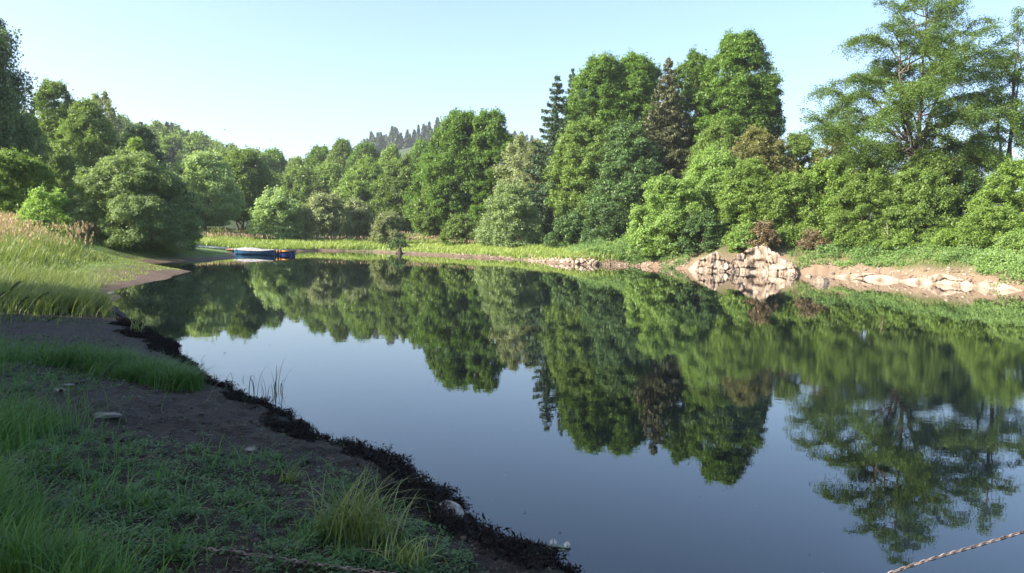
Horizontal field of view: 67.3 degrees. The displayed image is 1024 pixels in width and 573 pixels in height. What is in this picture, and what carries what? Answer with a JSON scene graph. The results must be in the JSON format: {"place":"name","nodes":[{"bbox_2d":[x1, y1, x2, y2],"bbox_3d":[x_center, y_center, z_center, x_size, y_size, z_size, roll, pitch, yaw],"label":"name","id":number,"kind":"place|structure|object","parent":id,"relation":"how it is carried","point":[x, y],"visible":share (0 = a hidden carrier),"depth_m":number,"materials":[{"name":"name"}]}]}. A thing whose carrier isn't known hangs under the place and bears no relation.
{"place":"outdoors","nodes":[
{"label":"outdoors","id":0,"kind":"place"},
{"bbox_2d":[0,258,130,327],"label":"long grass","id":1,"kind":"structure","parent":0,"point":[71,293],"depth_m":17.79,"materials":[{"name":"plant"}]},
{"bbox_2d":[0,225,200,274],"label":"tall grass","id":2,"kind":"structure","parent":0,"point":[26,252],"depth_m":32.55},
{"bbox_2d":[0,336,217,392],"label":"long grass","id":3,"kind":"structure","parent":0,"point":[157,374],"depth_m":9.83,"materials":[{"name":"plant"}]},
{"bbox_2d":[0,328,238,572],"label":"long grass","id":4,"kind":"structure","parent":0,"point":[22,554],"depth_m":4.23,"materials":[{"name":"plant"}]},
{"bbox_2d":[36,247,225,290],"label":"grass","id":5,"kind":"structure","parent":0,"point":[147,266],"depth_m":34.96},
{"bbox_2d":[0,147,1023,572],"bbox_3d":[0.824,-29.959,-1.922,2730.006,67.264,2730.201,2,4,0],"label":"ground","id":6,"kind":"structure","parent":0,"point":[224,415],"depth_m":7.12,"materials":[{"name":"soil"}]},
{"bbox_2d":[1,107,42,188],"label":"oak tree","id":7,"kind":"object","parent":6,"relation":"on","point":[37,151],"visible":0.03,"depth_m":61.95,"materials":[{"name":"green plant"}]},
{"bbox_2d":[0,18,45,186],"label":"birch tree","id":8,"kind":"object","parent":6,"relation":"on","point":[12,95],"visible":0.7,"depth_m":51.20,"materials":[{"name":"green plant"}]},
{"bbox_2d":[0,146,68,218],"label":"hazel bush","id":9,"kind":"object","parent":6,"relation":"on","point":[16,167],"visible":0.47,"depth_m":46.13,"materials":[{"name":"green plant"}]},
{"bbox_2d":[13,109,58,199],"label":"alder tree","id":10,"kind":"object","parent":6,"relation":"on","point":[46,148],"visible":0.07,"depth_m":81.41,"materials":[{"name":"green plant"}]},
{"bbox_2d":[13,185,77,245],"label":"sapling bush","id":11,"kind":"object","parent":6,"relation":"on","point":[56,198],"visible":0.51,"depth_m":38.51,"materials":[{"name":"green plant"}]},
{"bbox_2d":[29,76,92,198],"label":"maple tree","id":12,"kind":"object","parent":6,"relation":"on","point":[51,113],"visible":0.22,"depth_m":89.85,"materials":[{"name":"green plant"}]},
{"bbox_2d":[42,145,87,215],"bbox_3d":[-33.665,-6.878,57.725,4.316,7.398,3.800,2,4,0],"label":"leafy tree","id":13,"kind":"object","parent":6,"relation":"on","point":[62,159],"visible":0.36,"depth_m":57.17,"materials":[{"name":"green plant"}]},
{"bbox_2d":[0,210,149,247],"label":"seed heads","id":14,"kind":"object","parent":6,"relation":"on","point":[5,221],"visible":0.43,"depth_m":35.32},
{"bbox_2d":[47,96,123,217],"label":"alder tree","id":15,"kind":"object","parent":6,"relation":"on","point":[90,117],"visible":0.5,"depth_m":85.83,"materials":[{"name":"green plant"}]},
{"bbox_2d":[88,90,125,167],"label":"birch tree","id":16,"kind":"object","parent":6,"relation":"on","point":[109,111],"visible":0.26,"depth_m":106.69,"materials":[{"name":"green plant"}]},
{"bbox_2d":[61,144,208,250],"bbox_3d":[-24.521,-5.726,49.857,8.268,7.009,8.189,-2,5,-41],"label":"willow bush","id":17,"kind":"object","parent":6,"relation":"on","point":[142,198],"visible":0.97,"depth_m":48.20,"materials":[{"name":"green plant"}]},
{"bbox_2d":[125,137,144,155],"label":"maple tree","id":18,"kind":"object","parent":6,"relation":"on","point":[136,144],"visible":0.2,"depth_m":84.78,"materials":[{"name":"green plant"}]},
{"bbox_2d":[110,123,166,223],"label":"alder tree","id":19,"kind":"object","parent":6,"relation":"on","point":[145,134],"visible":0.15,"depth_m":96.57,"materials":[{"name":"green plant"}]},
{"bbox_2d":[108,480,187,511],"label":"grass tuft","id":20,"kind":"object","parent":6,"relation":"on","point":[150,495],"visible":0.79,"depth_m":4.77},
{"bbox_2d":[154,130,186,163],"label":"leafy tree","id":21,"kind":"object","parent":6,"relation":"on","point":[167,143],"visible":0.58,"depth_m":204.10,"materials":[{"name":"plant"}]},
{"bbox_2d":[97,512,247,570],"bbox_3d":[-1.893,1.367,4.153,0.939,0.244,0.518,2,4,0],"label":"grass tuft","id":22,"kind":"object","parent":6,"relation":"on","point":[171,539],"visible":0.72,"depth_m":4.14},
{"bbox_2d":[181,131,207,155],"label":"leafy tree","id":23,"kind":"object","parent":6,"relation":"on","point":[192,140],"visible":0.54,"depth_m":219.53,"materials":[{"name":"plant"}]},
{"bbox_2d":[171,145,246,231],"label":"willow tree","id":24,"kind":"object","parent":6,"relation":"on","point":[207,174],"visible":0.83,"depth_m":95.75,"materials":[{"name":"green plant"}]},
{"bbox_2d":[188,482,274,514],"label":"grass tuft","id":25,"kind":"object","parent":6,"relation":"on","point":[230,496],"visible":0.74,"depth_m":5.14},
{"bbox_2d":[0,311,473,572],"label":"grass","id":26,"kind":"structure","parent":6,"relation":"on","point":[163,472],"depth_m":5.14,"materials":[{"name":"plant"}]},
{"bbox_2d":[214,144,277,229],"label":"alder tree","id":27,"kind":"object","parent":6,"relation":"on","point":[251,182],"visible":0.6,"depth_m":109.60,"materials":[{"name":"green plant"}]},
{"bbox_2d":[263,146,286,173],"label":"alder tree","id":28,"kind":"object","parent":6,"relation":"on","point":[275,157],"visible":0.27,"depth_m":186.36,"materials":[{"name":"green plant"}]},
{"bbox_2d":[0,312,552,572],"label":"weeds","id":29,"kind":"object","parent":6,"relation":"on","point":[160,531],"visible":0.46,"depth_m":4.89,"materials":[{"name":"green plant"}]},
{"bbox_2d":[245,184,308,239],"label":"willow bush","id":30,"kind":"object","parent":6,"relation":"on","point":[276,209],"visible":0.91,"depth_m":92.82,"materials":[{"name":"green plant"}]},
{"bbox_2d":[3,329,551,572],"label":"litter","id":31,"kind":"object","parent":6,"relation":"on","point":[262,491],"visible":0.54,"depth_m":4.90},
{"bbox_2d":[0,335,556,572],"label":"clods","id":32,"kind":"object","parent":6,"relation":"on","point":[256,540],"visible":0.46,"depth_m":5.60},
{"bbox_2d":[275,156,304,178],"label":"alder tree","id":33,"kind":"object","parent":6,"relation":"on","point":[295,162],"visible":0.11,"depth_m":184.33,"materials":[{"name":"green plant"}]},
{"bbox_2d":[277,165,322,225],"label":"alder tree","id":34,"kind":"object","parent":6,"relation":"on","point":[297,182],"visible":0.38,"depth_m":147.16,"materials":[{"name":"green plant"}]},
{"bbox_2d":[301,142,329,172],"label":"alder tree","id":35,"kind":"object","parent":6,"relation":"on","point":[313,159],"visible":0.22,"depth_m":182.99,"materials":[{"name":"green plant"}]},
{"bbox_2d":[278,514,372,546],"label":"grass tuft","id":36,"kind":"object","parent":6,"relation":"on","point":[325,530],"visible":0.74,"depth_m":4.49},
{"bbox_2d":[308,160,346,209],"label":"alder tree","id":37,"kind":"object","parent":6,"relation":"on","point":[330,174],"visible":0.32,"depth_m":148.87,"materials":[{"name":"green plant"}]},
{"bbox_2d":[298,189,358,241],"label":"willow bush","id":38,"kind":"object","parent":6,"relation":"on","point":[320,216],"visible":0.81,"depth_m":95.72,"materials":[{"name":"green plant"}]},
{"bbox_2d":[322,136,354,182],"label":"alder tree","id":39,"kind":"object","parent":6,"relation":"on","point":[340,152],"visible":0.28,"depth_m":180.66,"materials":[{"name":"green plant"}]},
{"bbox_2d":[253,463,425,557],"bbox_3d":[-0.944,1.327,4.506,0.959,0.532,1.039,3,4,17],"label":"grass tuft","id":40,"kind":"object","parent":6,"relation":"on","point":[358,524],"visible":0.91,"depth_m":4.55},
{"bbox_2d":[107,313,584,572],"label":"black roots","id":41,"kind":"object","parent":6,"relation":"on","point":[437,492],"visible":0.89,"depth_m":6.05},
{"bbox_2d":[197,226,513,242],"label":"meadow seed heads","id":42,"kind":"object","parent":6,"relation":"on","point":[213,234],"visible":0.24,"depth_m":94.13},
{"bbox_2d":[331,153,384,228],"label":"alder tree","id":43,"kind":"object","parent":6,"relation":"on","point":[359,173],"visible":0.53,"depth_m":129.03,"materials":[{"name":"green plant"}]},
{"bbox_2d":[342,195,375,238],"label":"willow bush","id":44,"kind":"object","parent":6,"relation":"on","point":[361,215],"visible":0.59,"depth_m":100.59,"materials":[{"name":"green plant"}]},
{"bbox_2d":[344,138,382,170],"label":"alder tree","id":45,"kind":"object","parent":6,"relation":"on","point":[365,148],"visible":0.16,"depth_m":176.79,"materials":[{"name":"green plant"}]},
{"bbox_2d":[367,209,406,244],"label":"willow bush","id":46,"kind":"object","parent":6,"relation":"on","point":[380,234],"visible":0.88,"depth_m":92.99,"materials":[{"name":"green plant"}]},
{"bbox_2d":[376,142,401,171],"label":"alder tree","id":47,"kind":"object","parent":6,"relation":"on","point":[391,152],"visible":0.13,"depth_m":173.36,"materials":[{"name":"green plant"}]},
{"bbox_2d":[366,151,417,233],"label":"alder tree","id":48,"kind":"object","parent":6,"relation":"on","point":[394,179],"visible":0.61,"depth_m":121.36,"materials":[{"name":"green plant"}]},
{"bbox_2d":[153,226,636,261],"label":"meadow grass","id":49,"kind":"structure","parent":6,"relation":"on","point":[519,251],"depth_m":81.51,"materials":[{"name":"plant"}]},
{"bbox_2d":[368,527,453,572],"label":"grass tuft","id":50,"kind":"object","parent":6,"relation":"on","point":[405,558],"visible":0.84,"depth_m":4.33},
{"bbox_2d":[408,137,429,165],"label":"alder tree","id":51,"kind":"object","parent":6,"relation":"on","point":[419,149],"visible":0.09,"depth_m":166.65,"materials":[{"name":"green plant"}]},
{"bbox_2d":[399,152,453,233],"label":"alder tree","id":52,"kind":"object","parent":6,"relation":"on","point":[417,182],"visible":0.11,"depth_m":112.59,"materials":[{"name":"green plant"}]},
{"bbox_2d":[407,184,450,239],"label":"willow tree","id":53,"kind":"object","parent":6,"relation":"on","point":[425,222],"visible":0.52,"depth_m":102.61,"materials":[{"name":"green plant"}]},
{"bbox_2d":[436,500,463,518],"bbox_3d":[-0.449,1.621,5.530,0.195,0.162,0.162,4,4,31],"label":"stone","id":54,"kind":"object","parent":6,"relation":"on","point":[458,509],"visible":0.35,"depth_m":5.50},
{"bbox_2d":[437,212,477,245],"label":"elder bush","id":55,"kind":"object","parent":6,"relation":"on","point":[459,228],"visible":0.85,"depth_m":90.68,"materials":[{"name":"green plant"}]},
{"bbox_2d":[418,106,498,228],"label":"oak tree","id":56,"kind":"object","parent":6,"relation":"on","point":[454,132],"visible":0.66,"depth_m":100.77,"materials":[{"name":"green plant"}]},
{"bbox_2d":[458,106,516,225],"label":"oak tree","id":57,"kind":"object","parent":6,"relation":"on","point":[490,121],"visible":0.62,"depth_m":99.36,"materials":[{"name":"green plant"}]},
{"bbox_2d":[472,179,545,248],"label":"willow bush","id":58,"kind":"object","parent":6,"relation":"on","point":[514,207],"visible":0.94,"depth_m":83.84,"materials":[{"name":"green plant"}]},
{"bbox_2d":[489,132,530,217],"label":"poplar tree","id":59,"kind":"object","parent":6,"relation":"on","point":[518,147],"visible":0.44,"depth_m":96.36,"materials":[{"name":"green plant"}]},
{"bbox_2d":[28,526,1023,572],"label":"rope","id":60,"kind":"object","parent":6,"relation":"on","point":[893,571],"visible":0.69,"depth_m":4.07,"materials":[{"name":"fabric fibre"}]},
{"bbox_2d":[518,136,548,218],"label":"poplar tree","id":61,"kind":"object","parent":6,"relation":"on","point":[527,178],"visible":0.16,"depth_m":93.47,"materials":[{"name":"green plant"}]},
{"bbox_2d":[516,72,575,240],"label":"spruce tree","id":62,"kind":"object","parent":6,"relation":"on","point":[541,194],"visible":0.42,"depth_m":90.30,"materials":[{"name":"green plant"}]},
{"bbox_2d":[540,208,586,249],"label":"elder bush","id":63,"kind":"object","parent":6,"relation":"on","point":[570,224],"visible":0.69,"depth_m":76.62,"materials":[{"name":"green plant"}]},
{"bbox_2d":[541,115,617,227],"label":"oak tree","id":64,"kind":"object","parent":6,"relation":"on","point":[580,154],"visible":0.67,"depth_m":85.60,"materials":[{"name":"green plant"}]},
{"bbox_2d":[561,50,641,178],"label":"oak tree","id":65,"kind":"object","parent":6,"relation":"on","point":[597,97],"visible":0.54,"depth_m":92.27,"materials":[{"name":"green plant"}]},
{"bbox_2d":[576,199,631,246],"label":"elder bush","id":66,"kind":"object","parent":6,"relation":"on","point":[611,220],"visible":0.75,"depth_m":70.19,"materials":[{"name":"green plant"}]},
{"bbox_2d":[582,119,664,220],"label":"oak tree","id":67,"kind":"object","parent":6,"relation":"on","point":[626,182],"visible":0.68,"depth_m":81.78,"materials":[{"name":"green plant"}]},
{"bbox_2d":[590,48,664,158],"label":"oak tree","id":68,"kind":"object","parent":6,"relation":"on","point":[640,74],"visible":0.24,"depth_m":93.37,"materials":[{"name":"green plant"}]},
{"bbox_2d":[629,57,695,224],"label":"spruce tree","id":69,"kind":"object","parent":6,"relation":"on","point":[665,132],"visible":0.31,"depth_m":84.00,"materials":[{"name":"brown plant"}]},
{"bbox_2d":[624,169,705,255],"bbox_3d":[12.812,-6.001,63.174,7.210,7.293,6.350,2,4,0],"label":"willow bush","id":70,"kind":"object","parent":6,"relation":"on","point":[667,217],"visible":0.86,"depth_m":62.03,"materials":[{"name":"green plant"}]},
{"bbox_2d":[342,249,1009,283],"bbox_3d":[5.269,-2.477,66.422,65.613,1.296,6.023,5,5,43],"label":"rubble","id":71,"kind":"object","parent":6,"relation":"on","point":[582,260],"visible":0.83,"depth_m":63.54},
{"bbox_2d":[668,44,724,162],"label":"oak tree","id":72,"kind":"object","parent":6,"relation":"on","point":[692,67],"visible":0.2,"depth_m":86.93,"materials":[{"name":"green plant"}]},
{"bbox_2d":[675,207,728,253],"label":"elder bush","id":73,"kind":"object","parent":6,"relation":"on","point":[707,232],"visible":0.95,"depth_m":60.19,"materials":[{"name":"green plant"}]},
{"bbox_2d":[681,116,735,176],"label":"maple tree","id":74,"kind":"object","parent":6,"relation":"on","point":[719,132],"visible":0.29,"depth_m":75.84,"materials":[{"name":"green plant"}]},
{"bbox_2d":[688,252,729,271],"bbox_3d":[14.633,-1.727,57.974,3.962,1.861,2.078,5,5,39],"label":"rock outcrop","id":75,"kind":"object","parent":6,"relation":"on","point":[714,261],"visible":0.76,"depth_m":56.95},
{"bbox_2d":[675,141,750,236],"bbox_3d":[17.037,-8.147,65.846,8.292,8.618,6.923,2,4,0],"label":"willow bush","id":76,"kind":"object","parent":6,"relation":"on","point":[713,161],"visible":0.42,"depth_m":64.16,"materials":[{"name":"green plant"}]},
{"bbox_2d":[688,27,785,156],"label":"oak tree","id":77,"kind":"object","parent":6,"relation":"on","point":[737,50],"visible":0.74,"depth_m":82.38,"materials":[{"name":"green plant"}]},
{"bbox_2d":[726,220,759,250],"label":"hazel bush","id":78,"kind":"object","parent":6,"relation":"on","point":[741,233],"visible":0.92,"depth_m":57.79,"materials":[{"name":"green plant"}]},
{"bbox_2d":[713,154,781,232],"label":"hazel bush","id":79,"kind":"object","parent":6,"relation":"on","point":[741,199],"visible":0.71,"depth_m":60.91,"materials":[{"name":"green plant"}]},
{"bbox_2d":[727,81,787,159],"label":"oak tree","id":80,"kind":"object","parent":6,"relation":"on","point":[778,131],"visible":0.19,"depth_m":82.43,"materials":[{"name":"green plant"}]},
{"bbox_2d":[727,245,796,274],"bbox_3d":[18.517,-1.893,56.891,5.141,2.545,3.221,3,4,25],"label":"rock outcrop","id":81,"kind":"object","parent":6,"relation":"on","point":[761,259],"visible":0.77,"depth_m":56.34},
{"bbox_2d":[744,217,781,246],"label":"dead scrub","id":82,"kind":"object","parent":81,"relation":"on","point":[767,231],"visible":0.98,"depth_m":56.88,"materials":[{"name":"brown plant"}]},
{"bbox_2d":[727,125,801,214],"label":"maple tree","id":83,"kind":"object","parent":6,"relation":"on","point":[761,141],"visible":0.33,"depth_m":66.33,"materials":[{"name":"green plant"}]},
{"bbox_2d":[747,167,824,233],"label":"hazel bush","id":84,"kind":"object","parent":6,"relation":"on","point":[795,188],"visible":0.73,"depth_m":59.26,"materials":[{"name":"green plant"}]},
{"bbox_2d":[774,225,798,248],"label":"hazel bush","id":85,"kind":"object","parent":6,"relation":"on","point":[785,236],"visible":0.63,"depth_m":57.80,"materials":[{"name":"green plant"}]},
{"bbox_2d":[564,216,1023,287],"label":"undergrowth","id":86,"kind":"object","parent":6,"relation":"on","point":[987,253],"visible":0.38,"depth_m":51.78,"materials":[{"name":"green plant"}]},
{"bbox_2d":[769,130,821,214],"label":"maple tree","id":87,"kind":"object","parent":6,"relation":"on","point":[796,151],"visible":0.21,"depth_m":68.67,"materials":[{"name":"green plant"}]},
{"bbox_2d":[790,223,818,241],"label":"hazel bush","id":88,"kind":"object","parent":6,"relation":"on","point":[799,233],"visible":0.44,"depth_m":58.14,"materials":[{"name":"green plant"}]},
{"bbox_2d":[590,232,1023,274],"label":"bank grass","id":89,"kind":"structure","parent":6,"relation":"on","point":[912,261],"depth_m":52.15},
{"bbox_2d":[795,227,827,249],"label":"dead scrub","id":90,"kind":"object","parent":6,"relation":"on","point":[811,240],"visible":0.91,"depth_m":56.73,"materials":[{"name":"brown plant"}]},
{"bbox_2d":[788,155,857,231],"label":"hazel bush","id":91,"kind":"object","parent":6,"relation":"on","point":[820,175],"visible":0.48,"depth_m":59.37,"materials":[{"name":"green plant"}]},
{"bbox_2d":[808,122,877,194],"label":"maple tree","id":92,"kind":"object","parent":6,"relation":"on","point":[823,153],"visible":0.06,"depth_m":66.47,"materials":[{"name":"green plant"}]},
{"bbox_2d":[828,225,878,246],"bbox_3d":[25.479,-3.667,55.764,4.807,1.776,4.756,2,4,0],"label":"nettle patch","id":93,"kind":"object","parent":6,"relation":"on","point":[857,241],"visible":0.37,"depth_m":54.51,"materials":[{"name":"green plant"}]},
{"bbox_2d":[818,165,914,244],"bbox_3d":[26.091,-5.810,55.845,6.205,5.919,6.176,4,5,38],"label":"hazel bush","id":94,"kind":"object","parent":6,"relation":"on","point":[863,196],"visible":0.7,"depth_m":54.68,"materials":[{"name":"green plant"}]},
{"bbox_2d":[829,273,904,281],"bbox_3d":[23.393,-0.526,51.030,1.161,0.833,6.385,-1,4,-30],"label":"rock shelf","id":95,"kind":"object","parent":6,"relation":"on","point":[871,276],"visible":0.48,"depth_m":50.27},
{"bbox_2d":[869,227,929,248],"bbox_3d":[27.029,-3.344,53.380,4.198,1.658,3.863,3,4,27],"label":"nettle patch","id":96,"kind":"object","parent":6,"relation":"on","point":[901,241],"visible":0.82,"depth_m":52.55,"materials":[{"name":"green plant"}]},
{"bbox_2d":[797,0,1023,204],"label":"beech tree","id":97,"kind":"object","parent":6,"relation":"on","point":[910,101],"visible":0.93,"depth_m":58.34,"materials":[{"name":"green plant"}]},
{"bbox_2d":[874,165,962,240],"bbox_3d":[28.724,-5.863,54.643,6.604,5.552,6.557,2,4,0],"label":"hazel bush","id":98,"kind":"object","parent":6,"relation":"on","point":[923,191],"visible":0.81,"depth_m":52.92,"materials":[{"name":"green plant"}]},
{"bbox_2d":[899,144,968,229],"bbox_3d":[31.324,-7.386,57.681,5.580,6.762,5.333,3,4,26],"label":"hazel bush","id":99,"kind":"object","parent":6,"relation":"on","point":[932,160],"visible":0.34,"depth_m":56.35,"materials":[{"name":"green plant"}]},
{"bbox_2d":[904,272,973,286],"bbox_3d":[25.466,-0.315,46.336,1.345,1.130,5.851,0,4,-22],"label":"rock shelf","id":100,"kind":"object","parent":6,"relation":"on","point":[941,278],"visible":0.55,"depth_m":45.46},
{"bbox_2d":[926,227,981,249],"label":"bramble bush","id":101,"kind":"object","parent":6,"relation":"on","point":[941,240],"visible":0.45,"depth_m":49.97,"materials":[{"name":"green plant"}]},
{"bbox_2d":[935,163,989,224],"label":"hazel bush","id":102,"kind":"object","parent":6,"relation":"on","point":[963,182],"visible":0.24,"depth_m":56.66,"materials":[{"name":"green plant"}]},
{"bbox_2d":[946,201,1023,247],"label":"hazel bush","id":103,"kind":"object","parent":6,"relation":"on","point":[997,218],"visible":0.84,"depth_m":47.52,"materials":[{"name":"green plant"}]},
{"bbox_2d":[955,6,1023,176],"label":"beech tree","id":104,"kind":"object","parent":6,"relation":"on","point":[1010,80],"visible":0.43,"depth_m":61.84,"materials":[{"name":"green plant"}]},
{"bbox_2d":[960,155,1023,231],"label":"hazel bush","id":105,"kind":"object","parent":6,"relation":"on","point":[999,190],"visible":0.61,"depth_m":50.31,"materials":[{"name":"green plant"}]},
{"bbox_2d":[974,281,1021,290],"bbox_3d":[26.793,0.109,42.678,1.022,0.817,3.732,1,4,-16],"label":"rock shelf","id":106,"kind":"object","parent":6,"relation":"on","point":[984,284],"visible":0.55,"depth_m":42.34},
{"bbox_2d":[991,228,1023,253],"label":"hazel bush","id":107,"kind":"object","parent":6,"relation":"on","point":[1005,241],"visible":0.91,"depth_m":45.65,"materials":[{"name":"green plant"}]},
{"bbox_2d":[0,0,1023,191],"label":"sky","id":108,"kind":"structure","parent":0,"point":[298,75],"materials":[{"name":"blue"}]},
{"bbox_2d":[111,251,1023,572],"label":"water","id":109,"kind":"structure","parent":0,"point":[625,419],"depth_m":10.68,"materials":[{"name":"blue liquid"}]},
{"bbox_2d":[234,247,274,254],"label":"rowing boat","id":110,"kind":"object","parent":109,"relation":"on","point":[249,251],"visible":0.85,"depth_m":65.08,"materials":[{"name":"teal paint"}]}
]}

